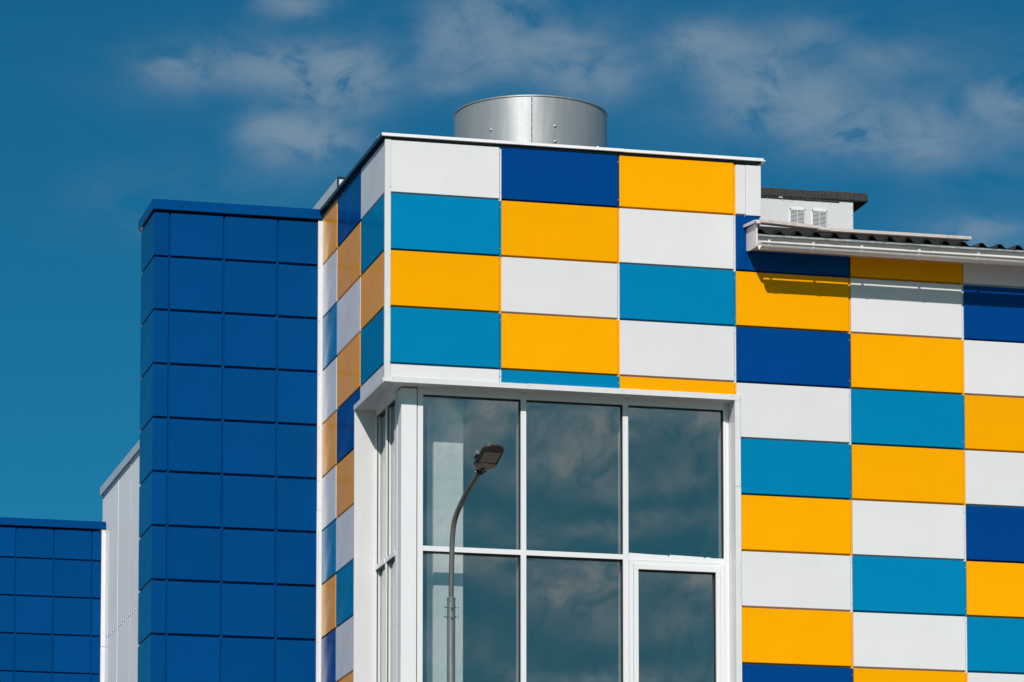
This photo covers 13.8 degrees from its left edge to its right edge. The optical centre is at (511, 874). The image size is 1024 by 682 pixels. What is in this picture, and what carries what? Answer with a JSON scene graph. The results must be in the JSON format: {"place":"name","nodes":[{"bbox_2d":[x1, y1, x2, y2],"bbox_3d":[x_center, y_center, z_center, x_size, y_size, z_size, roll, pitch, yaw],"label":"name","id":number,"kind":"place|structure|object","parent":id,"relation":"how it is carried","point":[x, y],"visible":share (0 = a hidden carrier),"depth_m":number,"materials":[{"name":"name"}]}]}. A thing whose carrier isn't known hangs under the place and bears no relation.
{"place":"outdoors","nodes":[
{"label":"outdoors","id":0,"kind":"place"},
{"bbox_2d":[0,517,108,681],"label":"blue building","id":1,"kind":"structure","parent":0,"point":[53,600],"depth_m":66.72,"materials":[{"name":"paint"}]},
{"bbox_2d":[0,0,1023,521],"label":"sky","id":2,"kind":"structure","parent":0,"point":[109,109],"materials":[{"name":"blue"}]},
{"bbox_2d":[313,95,1023,681],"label":"checkered building","id":3,"kind":"structure","parent":0,"point":[735,419],"depth_m":44.86,"materials":[{"name":"white paint"}]},
{"bbox_2d":[375,391,397,681],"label":"window frame","id":4,"kind":"structure","parent":3,"relation":"in","point":[386,438],"depth_m":44.58,"materials":[{"name":"white paint"}]},
{"bbox_2d":[397,387,729,681],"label":"window frame","id":5,"kind":"structure","parent":3,"relation":"in","point":[410,548],"depth_m":44.28,"materials":[{"name":"white paint"}]},
{"bbox_3d":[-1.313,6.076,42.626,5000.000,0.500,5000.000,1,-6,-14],"label":"ground","id":6,"kind":"structure","parent":0,"visible":0},
{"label":"pavement","id":7,"kind":"structure","parent":6,"relation":"on","visible":0},
{"bbox_2d":[100,440,140,681],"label":"ribbed white hall","id":8,"kind":"structure","parent":7,"relation":"on","point":[119,490],"depth_m":65.16,"materials":[{"name":"paint"}]},
{"bbox_2d":[137,199,322,681],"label":"blue clad block","id":9,"kind":"structure","parent":7,"relation":"on","point":[228,468],"depth_m":46.64,"materials":[{"name":"paint"}]},
{"bbox_2d":[444,444,503,681],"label":"street lamp","id":10,"kind":"object","parent":7,"relation":"on","point":[488,457],"visible":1,"depth_m":39.43,"materials":[{"name":"metal"}]}
]}

